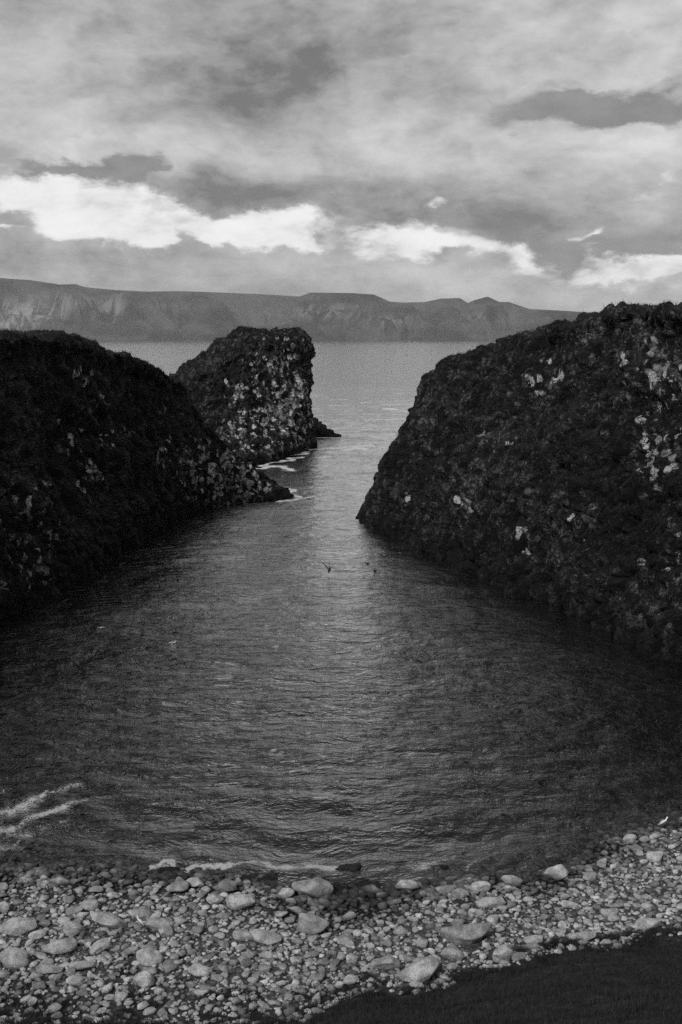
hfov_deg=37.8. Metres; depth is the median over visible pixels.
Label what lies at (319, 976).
beach stone
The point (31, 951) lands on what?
beach stone
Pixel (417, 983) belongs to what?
beach stone
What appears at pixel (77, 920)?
beach stone
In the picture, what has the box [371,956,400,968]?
beach stone
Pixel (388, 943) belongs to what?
beach stone
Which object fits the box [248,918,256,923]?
beach stone
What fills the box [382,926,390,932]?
beach stone
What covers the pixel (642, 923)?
beach stone
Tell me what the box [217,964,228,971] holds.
beach stone
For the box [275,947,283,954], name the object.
beach stone
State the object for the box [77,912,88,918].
beach stone
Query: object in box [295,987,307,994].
beach stone
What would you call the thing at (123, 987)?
beach stone
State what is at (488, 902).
beach stone
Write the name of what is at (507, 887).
beach stone
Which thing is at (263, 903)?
beach stone
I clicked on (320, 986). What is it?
beach stone
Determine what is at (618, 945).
beach stone
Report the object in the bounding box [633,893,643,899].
beach stone
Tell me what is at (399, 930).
beach stone
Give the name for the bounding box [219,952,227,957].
beach stone
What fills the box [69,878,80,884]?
beach stone
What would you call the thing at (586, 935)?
beach stone
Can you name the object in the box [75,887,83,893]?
beach stone
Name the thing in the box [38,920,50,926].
beach stone
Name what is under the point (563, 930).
beach stone
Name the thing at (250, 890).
beach stone
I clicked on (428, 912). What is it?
beach stone
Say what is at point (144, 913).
beach stone
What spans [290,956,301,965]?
beach stone
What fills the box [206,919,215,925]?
beach stone
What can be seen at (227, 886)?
beach stone
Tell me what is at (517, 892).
beach stone
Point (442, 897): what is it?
beach stone
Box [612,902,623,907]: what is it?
beach stone
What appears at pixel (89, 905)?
beach stone
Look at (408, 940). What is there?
beach stone
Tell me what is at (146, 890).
beach stone
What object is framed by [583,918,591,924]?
beach stone
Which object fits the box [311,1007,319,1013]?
beach stone
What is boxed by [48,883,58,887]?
beach stone
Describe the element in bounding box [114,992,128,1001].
beach stone
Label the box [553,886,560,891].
beach stone
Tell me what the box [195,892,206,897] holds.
beach stone
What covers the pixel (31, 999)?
beach stone
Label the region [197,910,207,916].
beach stone
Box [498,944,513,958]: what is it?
beach stone
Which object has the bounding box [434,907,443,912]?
beach stone
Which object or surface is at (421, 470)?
clifftop grass
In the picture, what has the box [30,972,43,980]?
beach stone
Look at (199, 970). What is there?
beach stone
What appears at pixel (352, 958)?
beach stone
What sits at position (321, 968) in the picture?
beach stone
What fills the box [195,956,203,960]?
beach stone
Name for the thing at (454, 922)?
beach stone
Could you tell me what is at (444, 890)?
beach stone
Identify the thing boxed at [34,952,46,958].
beach stone
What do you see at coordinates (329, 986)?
beach stone
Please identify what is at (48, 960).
beach stone
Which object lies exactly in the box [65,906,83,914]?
beach stone
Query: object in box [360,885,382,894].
beach stone
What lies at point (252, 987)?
beach stone
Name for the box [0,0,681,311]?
sky
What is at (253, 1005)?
beach stone
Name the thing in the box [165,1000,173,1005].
beach stone
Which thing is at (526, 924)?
beach stone
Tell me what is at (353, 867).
wet rock
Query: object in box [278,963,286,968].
beach stone
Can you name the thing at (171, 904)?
beach stone
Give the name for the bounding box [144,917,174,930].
beach stone
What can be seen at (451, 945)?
beach stone
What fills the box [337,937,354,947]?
beach stone
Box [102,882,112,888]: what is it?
beach stone
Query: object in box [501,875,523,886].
beach stone
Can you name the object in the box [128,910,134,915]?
beach stone
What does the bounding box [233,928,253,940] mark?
beach stone
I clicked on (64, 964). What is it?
beach stone
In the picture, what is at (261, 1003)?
beach stone
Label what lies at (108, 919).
beach stone
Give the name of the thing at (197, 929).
beach stone
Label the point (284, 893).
beach stone
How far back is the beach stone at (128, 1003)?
21.50 m
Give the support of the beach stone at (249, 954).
on the ground at (470, 948)
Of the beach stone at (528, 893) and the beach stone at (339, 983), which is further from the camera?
the beach stone at (528, 893)
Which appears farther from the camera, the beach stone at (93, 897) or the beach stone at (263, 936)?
the beach stone at (93, 897)
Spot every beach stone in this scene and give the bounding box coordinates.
[0,902,9,912]
[0,917,36,935]
[0,947,28,968]
[13,899,23,905]
[13,911,24,916]
[19,995,31,1002]
[25,938,34,945]
[26,946,35,955]
[27,996,37,1006]
[28,929,46,938]
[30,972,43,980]
[32,981,45,989]
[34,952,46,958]
[36,914,45,921]
[36,963,63,973]
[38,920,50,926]
[40,882,47,888]
[40,958,53,963]
[41,937,76,954]
[46,980,55,985]
[46,1002,61,1012]
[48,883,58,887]
[51,1011,62,1018]
[55,876,69,884]
[57,916,70,924]
[59,961,69,967]
[59,997,67,1003]
[62,896,74,903]
[63,920,82,936]
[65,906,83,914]
[66,966,75,976]
[66,975,85,984]
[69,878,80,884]
[69,960,95,970]
[73,917,80,923]
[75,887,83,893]
[76,989,88,996]
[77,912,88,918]
[77,939,85,944]
[80,899,99,911]
[80,984,88,989]
[85,938,96,942]
[85,956,95,961]
[87,895,96,899]
[88,885,103,892]
[89,937,111,953]
[90,911,126,927]
[90,1004,100,1011]
[91,879,99,886]
[94,980,104,986]
[94,996,103,1002]
[95,954,107,961]
[96,1007,106,1014]
[98,898,107,902]
[99,1000,109,1006]
[101,982,112,992]
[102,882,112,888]
[104,994,114,1000]
[106,891,117,897]
[109,945,120,951]
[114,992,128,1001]
[115,985,128,990]
[121,944,130,950]
[122,946,138,955]
[124,1000,133,1005]
[127,889,139,895]
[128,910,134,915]
[129,895,137,899]
[130,967,136,973]
[133,924,143,930]
[133,970,154,987]
[134,906,152,919]
[136,948,163,965]
[137,1001,148,1009]
[142,888,151,893]
[143,900,154,906]
[143,1007,156,1014]
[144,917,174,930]
[144,944,157,949]
[144,967,156,974]
[150,911,160,917]
[154,988,164,994]
[154,995,163,1000]
[157,977,163,983]
[157,1007,167,1016]
[158,923,173,936]
[159,940,167,945]
[161,963,177,972]
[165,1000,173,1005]
[166,880,188,891]
[168,902,175,906]
[168,940,178,946]
[168,1007,177,1014]
[171,896,181,901]
[173,960,182,964]
[174,917,187,923]
[176,950,185,956]
[178,906,186,912]
[185,982,196,988]
[186,877,203,887]
[187,902,196,908]
[187,948,196,954]
[188,964,212,976]
[191,926,203,933]
[194,989,208,995]
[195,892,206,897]
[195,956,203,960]
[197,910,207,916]
[197,921,205,925]
[199,984,211,989]
[200,998,209,1004]
[201,886,210,892]
[205,953,214,958]
[205,1004,214,1010]
[206,894,223,904]
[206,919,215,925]
[208,926,218,931]
[211,974,223,981]
[214,932,224,938]
[216,913,230,918]
[217,880,237,892]
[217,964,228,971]
[219,940,228,947]
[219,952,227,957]
[226,893,254,909]
[229,959,238,965]
[231,997,240,1003]
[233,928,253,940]
[235,944,246,949]
[238,950,254,959]
[240,959,253,967]
[240,985,249,989]
[241,971,249,977]
[246,888,255,892]
[247,976,257,982]
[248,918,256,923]
[248,986,256,991]
[249,929,281,944]
[249,1003,257,1009]
[252,971,260,977]
[257,1000,269,1009]
[258,964,271,972]
[259,901,267,906]
[260,951,273,958]
[275,911,287,917]
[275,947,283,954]
[277,888,293,898]
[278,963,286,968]
[278,988,287,993]
[283,1007,295,1015]
[284,916,295,923]
[284,993,293,1000]
[285,984,296,990]
[289,906,307,914]
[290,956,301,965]
[291,878,333,897]
[292,970,298,976]
[294,937,302,943]
[294,995,303,1000]
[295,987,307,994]
[297,913,329,934]
[301,944,307,951]
[303,950,319,957]
[305,961,313,966]
[307,935,317,941]
[309,972,324,981]
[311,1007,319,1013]
[312,980,319,987]
[312,992,320,1001]
[314,984,324,991]
[315,945,324,951]
[317,959,327,964]
[318,966,324,971]
[326,950,336,955]
[326,984,335,991]
[329,959,339,966]
[334,981,344,988]
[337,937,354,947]
[337,952,345,960]
[338,932,351,938]
[343,929,353,933]
[343,974,359,984]
[346,953,358,963]
[353,929,362,936]
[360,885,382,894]
[364,927,373,933]
[365,942,375,947]
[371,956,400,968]
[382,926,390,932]
[382,940,392,946]
[393,926,408,935]
[394,879,419,890]
[395,950,404,955]
[395,956,441,982]
[397,918,406,923]
[399,953,412,961]
[404,938,412,943]
[408,916,418,921]
[409,981,423,988]
[416,937,428,947]
[424,910,432,914]
[432,891,440,895]
[433,978,445,983]
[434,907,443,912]
[435,885,456,895]
[435,896,446,899]
[439,923,490,944]
[439,973,449,979]
[440,947,463,958]
[445,962,458,969]
[448,943,458,948]
[450,888,468,898]
[451,919,465,925]
[460,903,472,909]
[469,881,490,892]
[474,897,505,907]
[475,909,486,915]
[479,953,486,959]
[482,942,489,947]
[486,914,498,922]
[493,948,498,955]
[496,905,508,910]
[497,937,507,943]
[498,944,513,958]
[499,960,509,964]
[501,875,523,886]
[503,885,512,889]
[512,952,526,960]
[513,890,521,895]
[523,935,542,943]
[524,891,531,896]
[524,922,533,927]
[525,943,539,949]
[539,913,548,919]
[543,864,568,880]
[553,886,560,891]
[554,914,565,919]
[555,932,565,937]
[556,928,566,932]
[558,920,566,927]
[560,893,569,899]
[560,900,578,908]
[565,931,595,940]
[568,944,577,949]
[569,888,579,893]
[582,871,596,881]
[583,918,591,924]
[584,867,592,871]
[592,904,600,909]
[596,858,606,867]
[600,908,618,916]
[600,939,610,944]
[608,914,619,921]
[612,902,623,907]
[613,943,622,948]
[623,834,636,842]
[629,845,643,852]
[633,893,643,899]
[634,918,662,929]
[635,850,643,855]
[639,836,650,842]
[646,851,663,862]
[649,881,659,886]
[671,915,681,921]
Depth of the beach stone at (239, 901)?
26.07 m
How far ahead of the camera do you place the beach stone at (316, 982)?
22.55 m
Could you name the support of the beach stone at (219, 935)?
on the ground at (470, 948)
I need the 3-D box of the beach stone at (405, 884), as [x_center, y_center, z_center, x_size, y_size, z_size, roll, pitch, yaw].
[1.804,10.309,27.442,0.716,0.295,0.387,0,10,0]
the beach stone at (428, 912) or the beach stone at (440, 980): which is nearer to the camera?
the beach stone at (440, 980)
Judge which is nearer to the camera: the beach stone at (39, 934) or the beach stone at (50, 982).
the beach stone at (50, 982)
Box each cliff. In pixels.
[0,330,293,618]
[356,301,681,662]
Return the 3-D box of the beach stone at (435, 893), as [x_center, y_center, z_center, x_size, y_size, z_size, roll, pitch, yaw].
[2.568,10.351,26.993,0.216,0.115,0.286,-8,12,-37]
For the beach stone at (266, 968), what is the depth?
23.04 m
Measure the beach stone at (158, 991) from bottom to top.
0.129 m
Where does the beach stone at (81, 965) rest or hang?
on the ground at (470, 948)
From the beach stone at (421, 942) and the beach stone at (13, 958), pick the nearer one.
the beach stone at (13, 958)
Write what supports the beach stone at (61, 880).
on the ground at (470, 948)
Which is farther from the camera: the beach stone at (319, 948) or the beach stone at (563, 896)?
the beach stone at (563, 896)
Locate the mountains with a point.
(97, 314)
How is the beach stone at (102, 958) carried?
on the ground at (470, 948)
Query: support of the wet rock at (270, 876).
on the ground at (470, 948)
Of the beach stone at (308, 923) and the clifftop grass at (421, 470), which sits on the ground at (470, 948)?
the beach stone at (308, 923)
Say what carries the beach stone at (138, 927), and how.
on the ground at (470, 948)
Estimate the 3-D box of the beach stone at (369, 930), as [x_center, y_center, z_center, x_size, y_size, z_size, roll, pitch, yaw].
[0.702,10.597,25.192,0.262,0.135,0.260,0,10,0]
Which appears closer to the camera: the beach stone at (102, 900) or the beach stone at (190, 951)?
the beach stone at (190, 951)
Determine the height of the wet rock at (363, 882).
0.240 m
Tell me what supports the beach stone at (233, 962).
on the ground at (470, 948)
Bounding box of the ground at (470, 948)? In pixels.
[0,817,681,1023]
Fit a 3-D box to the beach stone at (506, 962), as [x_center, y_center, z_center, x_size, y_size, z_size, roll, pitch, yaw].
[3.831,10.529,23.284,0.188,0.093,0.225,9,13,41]
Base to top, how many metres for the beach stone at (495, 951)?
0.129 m
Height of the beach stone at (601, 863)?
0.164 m
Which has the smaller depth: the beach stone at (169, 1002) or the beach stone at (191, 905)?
the beach stone at (169, 1002)
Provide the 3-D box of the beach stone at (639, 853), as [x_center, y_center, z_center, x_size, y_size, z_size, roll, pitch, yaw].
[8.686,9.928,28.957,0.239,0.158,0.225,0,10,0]
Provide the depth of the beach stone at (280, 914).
25.89 m
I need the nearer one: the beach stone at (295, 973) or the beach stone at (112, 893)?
the beach stone at (295, 973)
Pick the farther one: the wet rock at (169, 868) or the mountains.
the mountains
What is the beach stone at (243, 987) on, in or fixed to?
on the ground at (470, 948)
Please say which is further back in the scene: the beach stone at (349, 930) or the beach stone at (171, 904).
the beach stone at (171, 904)
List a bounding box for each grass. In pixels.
[0,299,681,587]
[0,921,681,1023]
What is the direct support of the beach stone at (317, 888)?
on the ground at (470, 948)
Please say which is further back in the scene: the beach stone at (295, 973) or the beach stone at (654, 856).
the beach stone at (654, 856)
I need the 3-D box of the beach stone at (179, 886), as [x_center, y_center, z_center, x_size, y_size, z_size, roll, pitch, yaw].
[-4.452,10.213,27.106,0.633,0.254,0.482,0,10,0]
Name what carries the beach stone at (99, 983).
on the ground at (470, 948)
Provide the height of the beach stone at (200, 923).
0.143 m
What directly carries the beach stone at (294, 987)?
on the ground at (470, 948)
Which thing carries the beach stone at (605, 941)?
on the ground at (470, 948)
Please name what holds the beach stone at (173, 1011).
on the ground at (470, 948)
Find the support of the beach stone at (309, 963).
on the ground at (470, 948)
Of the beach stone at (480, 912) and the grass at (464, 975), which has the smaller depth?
the grass at (464, 975)
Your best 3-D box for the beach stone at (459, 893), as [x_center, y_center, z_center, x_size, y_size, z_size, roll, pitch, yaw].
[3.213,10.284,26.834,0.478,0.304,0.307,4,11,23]
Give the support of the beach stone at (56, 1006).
on the ground at (470, 948)
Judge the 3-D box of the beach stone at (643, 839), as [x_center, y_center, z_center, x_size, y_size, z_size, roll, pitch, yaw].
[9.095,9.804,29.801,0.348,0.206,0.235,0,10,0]
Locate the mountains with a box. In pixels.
[0,278,590,340]
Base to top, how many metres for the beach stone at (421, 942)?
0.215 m
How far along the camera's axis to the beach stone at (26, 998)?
21.60 m
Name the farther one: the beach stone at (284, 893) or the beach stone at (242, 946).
the beach stone at (284, 893)
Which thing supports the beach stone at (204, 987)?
on the ground at (470, 948)
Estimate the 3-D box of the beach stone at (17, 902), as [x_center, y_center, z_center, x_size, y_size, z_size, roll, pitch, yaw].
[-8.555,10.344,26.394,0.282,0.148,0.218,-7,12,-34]
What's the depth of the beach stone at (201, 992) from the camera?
21.95 m
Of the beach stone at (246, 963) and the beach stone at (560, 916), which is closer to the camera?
the beach stone at (246, 963)
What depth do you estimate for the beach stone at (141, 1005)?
21.36 m
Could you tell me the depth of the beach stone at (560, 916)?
25.62 m
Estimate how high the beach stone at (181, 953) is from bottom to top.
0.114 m
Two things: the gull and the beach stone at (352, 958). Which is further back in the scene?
the gull
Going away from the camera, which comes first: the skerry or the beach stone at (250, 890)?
the beach stone at (250, 890)
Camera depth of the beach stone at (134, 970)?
22.83 m
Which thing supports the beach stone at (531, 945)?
on the ground at (470, 948)
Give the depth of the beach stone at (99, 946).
23.71 m
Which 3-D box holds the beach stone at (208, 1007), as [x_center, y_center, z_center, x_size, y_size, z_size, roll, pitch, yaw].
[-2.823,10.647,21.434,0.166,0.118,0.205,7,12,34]
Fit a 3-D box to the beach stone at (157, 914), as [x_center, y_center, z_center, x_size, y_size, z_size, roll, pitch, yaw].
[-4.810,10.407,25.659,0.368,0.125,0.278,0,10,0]
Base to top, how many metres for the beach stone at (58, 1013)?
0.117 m
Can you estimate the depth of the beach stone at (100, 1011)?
21.17 m
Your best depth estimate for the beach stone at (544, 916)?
25.62 m
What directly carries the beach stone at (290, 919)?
on the ground at (470, 948)
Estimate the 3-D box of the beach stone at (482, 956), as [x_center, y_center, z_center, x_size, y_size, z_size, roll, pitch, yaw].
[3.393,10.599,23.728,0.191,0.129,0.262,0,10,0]
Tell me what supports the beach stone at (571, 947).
on the ground at (470, 948)
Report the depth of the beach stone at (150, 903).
26.27 m
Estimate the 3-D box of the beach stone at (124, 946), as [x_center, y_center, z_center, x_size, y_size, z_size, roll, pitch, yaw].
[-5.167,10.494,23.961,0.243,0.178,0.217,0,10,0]
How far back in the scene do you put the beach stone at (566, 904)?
26.13 m
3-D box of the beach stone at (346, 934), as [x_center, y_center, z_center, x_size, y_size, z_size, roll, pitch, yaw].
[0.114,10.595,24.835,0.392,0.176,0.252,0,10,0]
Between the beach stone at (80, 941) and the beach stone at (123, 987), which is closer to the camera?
the beach stone at (123, 987)
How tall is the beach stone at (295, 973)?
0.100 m
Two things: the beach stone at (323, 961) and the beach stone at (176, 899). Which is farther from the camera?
the beach stone at (176, 899)
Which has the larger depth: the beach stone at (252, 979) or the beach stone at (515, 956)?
the beach stone at (515, 956)
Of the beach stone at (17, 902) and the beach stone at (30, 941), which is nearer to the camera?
the beach stone at (30, 941)
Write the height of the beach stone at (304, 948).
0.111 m
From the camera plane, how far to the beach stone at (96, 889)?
27.04 m
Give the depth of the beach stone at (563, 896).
26.64 m
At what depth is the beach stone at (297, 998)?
21.85 m
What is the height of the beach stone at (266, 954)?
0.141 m
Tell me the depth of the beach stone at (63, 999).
21.59 m
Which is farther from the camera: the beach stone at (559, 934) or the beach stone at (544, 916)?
the beach stone at (544, 916)
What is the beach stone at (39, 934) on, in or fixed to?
on the ground at (470, 948)
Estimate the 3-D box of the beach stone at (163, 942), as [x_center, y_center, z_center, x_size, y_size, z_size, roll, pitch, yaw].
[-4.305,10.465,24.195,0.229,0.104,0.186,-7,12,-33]
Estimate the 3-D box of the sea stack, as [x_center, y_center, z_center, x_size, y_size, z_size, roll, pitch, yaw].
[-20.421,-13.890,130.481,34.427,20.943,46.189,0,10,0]
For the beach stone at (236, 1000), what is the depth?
21.64 m
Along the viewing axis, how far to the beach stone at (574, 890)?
26.94 m
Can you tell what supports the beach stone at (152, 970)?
on the ground at (470, 948)
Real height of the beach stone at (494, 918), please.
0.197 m
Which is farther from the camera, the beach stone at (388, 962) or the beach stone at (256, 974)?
the beach stone at (388, 962)
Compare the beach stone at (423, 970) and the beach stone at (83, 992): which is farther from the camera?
the beach stone at (423, 970)
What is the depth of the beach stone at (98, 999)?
21.63 m
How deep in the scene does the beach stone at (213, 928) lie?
24.87 m
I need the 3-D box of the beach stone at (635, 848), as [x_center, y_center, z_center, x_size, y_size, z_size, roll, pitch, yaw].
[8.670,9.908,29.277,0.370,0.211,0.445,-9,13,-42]
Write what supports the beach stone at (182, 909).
on the ground at (470, 948)
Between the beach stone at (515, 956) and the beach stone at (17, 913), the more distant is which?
the beach stone at (17, 913)
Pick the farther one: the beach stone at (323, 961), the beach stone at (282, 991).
the beach stone at (323, 961)
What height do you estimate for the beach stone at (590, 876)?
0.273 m
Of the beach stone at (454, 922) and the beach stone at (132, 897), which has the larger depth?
the beach stone at (132, 897)
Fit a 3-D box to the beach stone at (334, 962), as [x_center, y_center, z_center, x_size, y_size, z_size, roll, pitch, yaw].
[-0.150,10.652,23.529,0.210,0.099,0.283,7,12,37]
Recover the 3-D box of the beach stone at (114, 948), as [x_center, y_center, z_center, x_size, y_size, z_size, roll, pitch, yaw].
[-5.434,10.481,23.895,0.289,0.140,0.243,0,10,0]
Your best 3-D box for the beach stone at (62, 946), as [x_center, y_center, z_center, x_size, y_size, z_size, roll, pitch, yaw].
[-6.717,10.367,23.718,0.860,0.402,0.469,0,10,0]
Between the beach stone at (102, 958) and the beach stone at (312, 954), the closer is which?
the beach stone at (102, 958)
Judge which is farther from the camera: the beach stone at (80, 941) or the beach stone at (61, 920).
the beach stone at (61, 920)
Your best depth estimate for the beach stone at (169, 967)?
22.86 m
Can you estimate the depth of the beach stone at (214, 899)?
26.33 m
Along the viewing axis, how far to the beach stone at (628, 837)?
29.81 m
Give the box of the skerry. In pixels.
[312,417,340,437]
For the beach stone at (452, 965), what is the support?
on the ground at (470, 948)
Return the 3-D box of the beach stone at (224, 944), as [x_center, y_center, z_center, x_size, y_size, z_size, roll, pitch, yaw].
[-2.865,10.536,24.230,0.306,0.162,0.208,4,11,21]
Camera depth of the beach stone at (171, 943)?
24.13 m
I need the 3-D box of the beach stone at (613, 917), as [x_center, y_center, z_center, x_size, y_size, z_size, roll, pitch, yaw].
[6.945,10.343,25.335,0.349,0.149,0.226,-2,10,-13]
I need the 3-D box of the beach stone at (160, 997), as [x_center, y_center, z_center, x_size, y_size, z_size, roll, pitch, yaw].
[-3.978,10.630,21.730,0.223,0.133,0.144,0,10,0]
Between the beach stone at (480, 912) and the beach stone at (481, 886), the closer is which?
the beach stone at (480, 912)
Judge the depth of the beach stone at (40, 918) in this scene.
25.44 m
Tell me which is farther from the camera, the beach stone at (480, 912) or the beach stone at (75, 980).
the beach stone at (480, 912)
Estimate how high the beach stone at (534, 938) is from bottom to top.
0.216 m
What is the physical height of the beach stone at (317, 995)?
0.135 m
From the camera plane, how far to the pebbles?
25.93 m
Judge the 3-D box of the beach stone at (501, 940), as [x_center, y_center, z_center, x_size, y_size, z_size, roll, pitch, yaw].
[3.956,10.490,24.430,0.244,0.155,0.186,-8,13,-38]
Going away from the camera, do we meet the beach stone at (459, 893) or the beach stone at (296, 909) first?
the beach stone at (296, 909)
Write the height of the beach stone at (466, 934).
0.545 m
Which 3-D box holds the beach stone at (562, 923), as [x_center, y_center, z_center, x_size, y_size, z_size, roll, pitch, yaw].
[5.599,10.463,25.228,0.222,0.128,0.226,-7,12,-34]
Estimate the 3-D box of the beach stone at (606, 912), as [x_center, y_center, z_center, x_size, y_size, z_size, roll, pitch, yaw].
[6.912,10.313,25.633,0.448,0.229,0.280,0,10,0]
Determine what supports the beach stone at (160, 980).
on the ground at (470, 948)
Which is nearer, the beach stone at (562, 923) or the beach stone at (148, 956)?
the beach stone at (148, 956)
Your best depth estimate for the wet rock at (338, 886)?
27.49 m
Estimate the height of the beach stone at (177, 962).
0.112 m
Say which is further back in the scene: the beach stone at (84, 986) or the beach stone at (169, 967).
the beach stone at (169, 967)
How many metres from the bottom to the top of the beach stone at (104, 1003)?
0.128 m
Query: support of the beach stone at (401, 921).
on the ground at (470, 948)
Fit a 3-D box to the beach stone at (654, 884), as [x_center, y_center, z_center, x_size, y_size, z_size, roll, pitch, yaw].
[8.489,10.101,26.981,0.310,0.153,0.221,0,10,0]
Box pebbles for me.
[0,805,681,1023]
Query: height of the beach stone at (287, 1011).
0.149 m
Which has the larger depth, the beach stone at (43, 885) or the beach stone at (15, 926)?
the beach stone at (43, 885)
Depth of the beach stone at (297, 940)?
24.52 m
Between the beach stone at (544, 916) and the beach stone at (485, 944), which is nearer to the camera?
the beach stone at (485, 944)
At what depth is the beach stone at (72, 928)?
24.61 m
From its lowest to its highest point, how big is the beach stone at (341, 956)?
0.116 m
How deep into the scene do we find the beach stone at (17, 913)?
25.80 m
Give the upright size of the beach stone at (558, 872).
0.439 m
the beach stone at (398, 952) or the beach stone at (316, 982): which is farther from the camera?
the beach stone at (398, 952)
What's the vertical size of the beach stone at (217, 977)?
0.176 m
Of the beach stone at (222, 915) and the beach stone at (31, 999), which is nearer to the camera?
the beach stone at (31, 999)
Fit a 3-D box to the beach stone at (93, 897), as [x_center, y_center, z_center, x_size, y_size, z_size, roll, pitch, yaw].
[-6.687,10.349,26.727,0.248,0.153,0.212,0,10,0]
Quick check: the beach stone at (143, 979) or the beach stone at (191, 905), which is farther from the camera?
the beach stone at (191, 905)
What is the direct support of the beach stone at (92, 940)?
on the ground at (470, 948)
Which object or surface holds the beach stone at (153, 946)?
on the ground at (470, 948)
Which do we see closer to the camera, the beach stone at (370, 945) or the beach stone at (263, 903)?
the beach stone at (370, 945)
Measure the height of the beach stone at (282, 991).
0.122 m
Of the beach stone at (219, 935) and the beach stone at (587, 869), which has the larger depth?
the beach stone at (587, 869)
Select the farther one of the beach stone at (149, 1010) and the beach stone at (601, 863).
the beach stone at (601, 863)
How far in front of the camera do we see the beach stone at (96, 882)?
27.45 m
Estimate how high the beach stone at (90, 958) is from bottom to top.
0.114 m
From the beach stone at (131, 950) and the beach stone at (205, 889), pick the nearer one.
the beach stone at (131, 950)
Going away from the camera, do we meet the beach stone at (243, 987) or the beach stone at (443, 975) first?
the beach stone at (243, 987)
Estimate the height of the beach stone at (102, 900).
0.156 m
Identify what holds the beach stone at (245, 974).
on the ground at (470, 948)
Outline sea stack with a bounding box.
[169,326,317,465]
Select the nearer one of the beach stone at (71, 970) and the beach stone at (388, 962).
the beach stone at (71, 970)
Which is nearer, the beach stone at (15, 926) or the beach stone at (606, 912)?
the beach stone at (15, 926)
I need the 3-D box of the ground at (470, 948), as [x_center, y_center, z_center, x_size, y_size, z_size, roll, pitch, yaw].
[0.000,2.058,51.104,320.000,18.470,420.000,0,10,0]
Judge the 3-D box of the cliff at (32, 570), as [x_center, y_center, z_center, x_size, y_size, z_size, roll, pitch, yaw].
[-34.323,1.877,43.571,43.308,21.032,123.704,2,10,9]
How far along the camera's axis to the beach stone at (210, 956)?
23.62 m
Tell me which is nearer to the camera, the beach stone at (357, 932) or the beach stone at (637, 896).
the beach stone at (357, 932)
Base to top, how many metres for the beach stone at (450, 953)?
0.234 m
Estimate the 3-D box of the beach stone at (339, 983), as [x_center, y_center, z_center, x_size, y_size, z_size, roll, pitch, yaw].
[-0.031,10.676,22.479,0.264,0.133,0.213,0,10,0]
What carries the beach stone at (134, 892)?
on the ground at (470, 948)
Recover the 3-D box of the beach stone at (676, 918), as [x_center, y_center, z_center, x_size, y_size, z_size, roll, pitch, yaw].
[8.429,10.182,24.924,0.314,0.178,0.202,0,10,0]
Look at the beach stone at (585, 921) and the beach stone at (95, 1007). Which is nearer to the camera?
the beach stone at (95, 1007)
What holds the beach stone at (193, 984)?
on the ground at (470, 948)
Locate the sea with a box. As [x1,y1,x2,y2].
[0,340,681,896]
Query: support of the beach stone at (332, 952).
on the ground at (470, 948)
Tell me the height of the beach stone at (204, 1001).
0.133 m
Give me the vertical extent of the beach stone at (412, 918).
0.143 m
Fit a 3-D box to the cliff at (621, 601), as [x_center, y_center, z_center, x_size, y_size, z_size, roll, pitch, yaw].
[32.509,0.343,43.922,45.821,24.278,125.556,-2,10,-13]
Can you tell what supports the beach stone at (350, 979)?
on the ground at (470, 948)
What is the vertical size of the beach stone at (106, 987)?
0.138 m
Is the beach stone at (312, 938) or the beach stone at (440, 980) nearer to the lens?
the beach stone at (440, 980)
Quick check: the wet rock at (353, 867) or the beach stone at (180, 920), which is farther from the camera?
the wet rock at (353, 867)
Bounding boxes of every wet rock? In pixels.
[157,866,179,873]
[240,873,257,880]
[257,872,277,881]
[332,882,351,890]
[335,862,361,871]
[356,879,380,886]
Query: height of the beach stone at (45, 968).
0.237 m
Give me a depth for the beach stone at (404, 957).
23.64 m
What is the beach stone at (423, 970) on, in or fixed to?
on the ground at (470, 948)
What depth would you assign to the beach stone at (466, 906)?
26.10 m
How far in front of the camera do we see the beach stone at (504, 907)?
26.04 m
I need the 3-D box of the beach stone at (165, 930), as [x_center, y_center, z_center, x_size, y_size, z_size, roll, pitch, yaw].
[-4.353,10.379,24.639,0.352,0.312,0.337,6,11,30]
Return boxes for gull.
[658,817,667,824]
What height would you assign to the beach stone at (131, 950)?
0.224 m
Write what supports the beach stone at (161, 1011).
on the ground at (470, 948)
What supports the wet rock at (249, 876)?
on the ground at (470, 948)
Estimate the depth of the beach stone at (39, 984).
22.11 m
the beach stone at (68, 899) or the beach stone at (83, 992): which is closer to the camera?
the beach stone at (83, 992)
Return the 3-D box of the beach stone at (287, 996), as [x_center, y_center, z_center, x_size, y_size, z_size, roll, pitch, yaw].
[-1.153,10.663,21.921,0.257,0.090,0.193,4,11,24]
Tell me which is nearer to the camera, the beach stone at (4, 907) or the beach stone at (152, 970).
the beach stone at (152, 970)
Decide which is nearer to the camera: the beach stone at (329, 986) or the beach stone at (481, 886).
the beach stone at (329, 986)
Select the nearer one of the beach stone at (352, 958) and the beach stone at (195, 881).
the beach stone at (352, 958)
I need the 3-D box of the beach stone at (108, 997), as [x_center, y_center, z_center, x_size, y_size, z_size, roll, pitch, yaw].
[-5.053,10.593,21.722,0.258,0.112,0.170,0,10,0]
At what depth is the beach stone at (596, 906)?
25.96 m

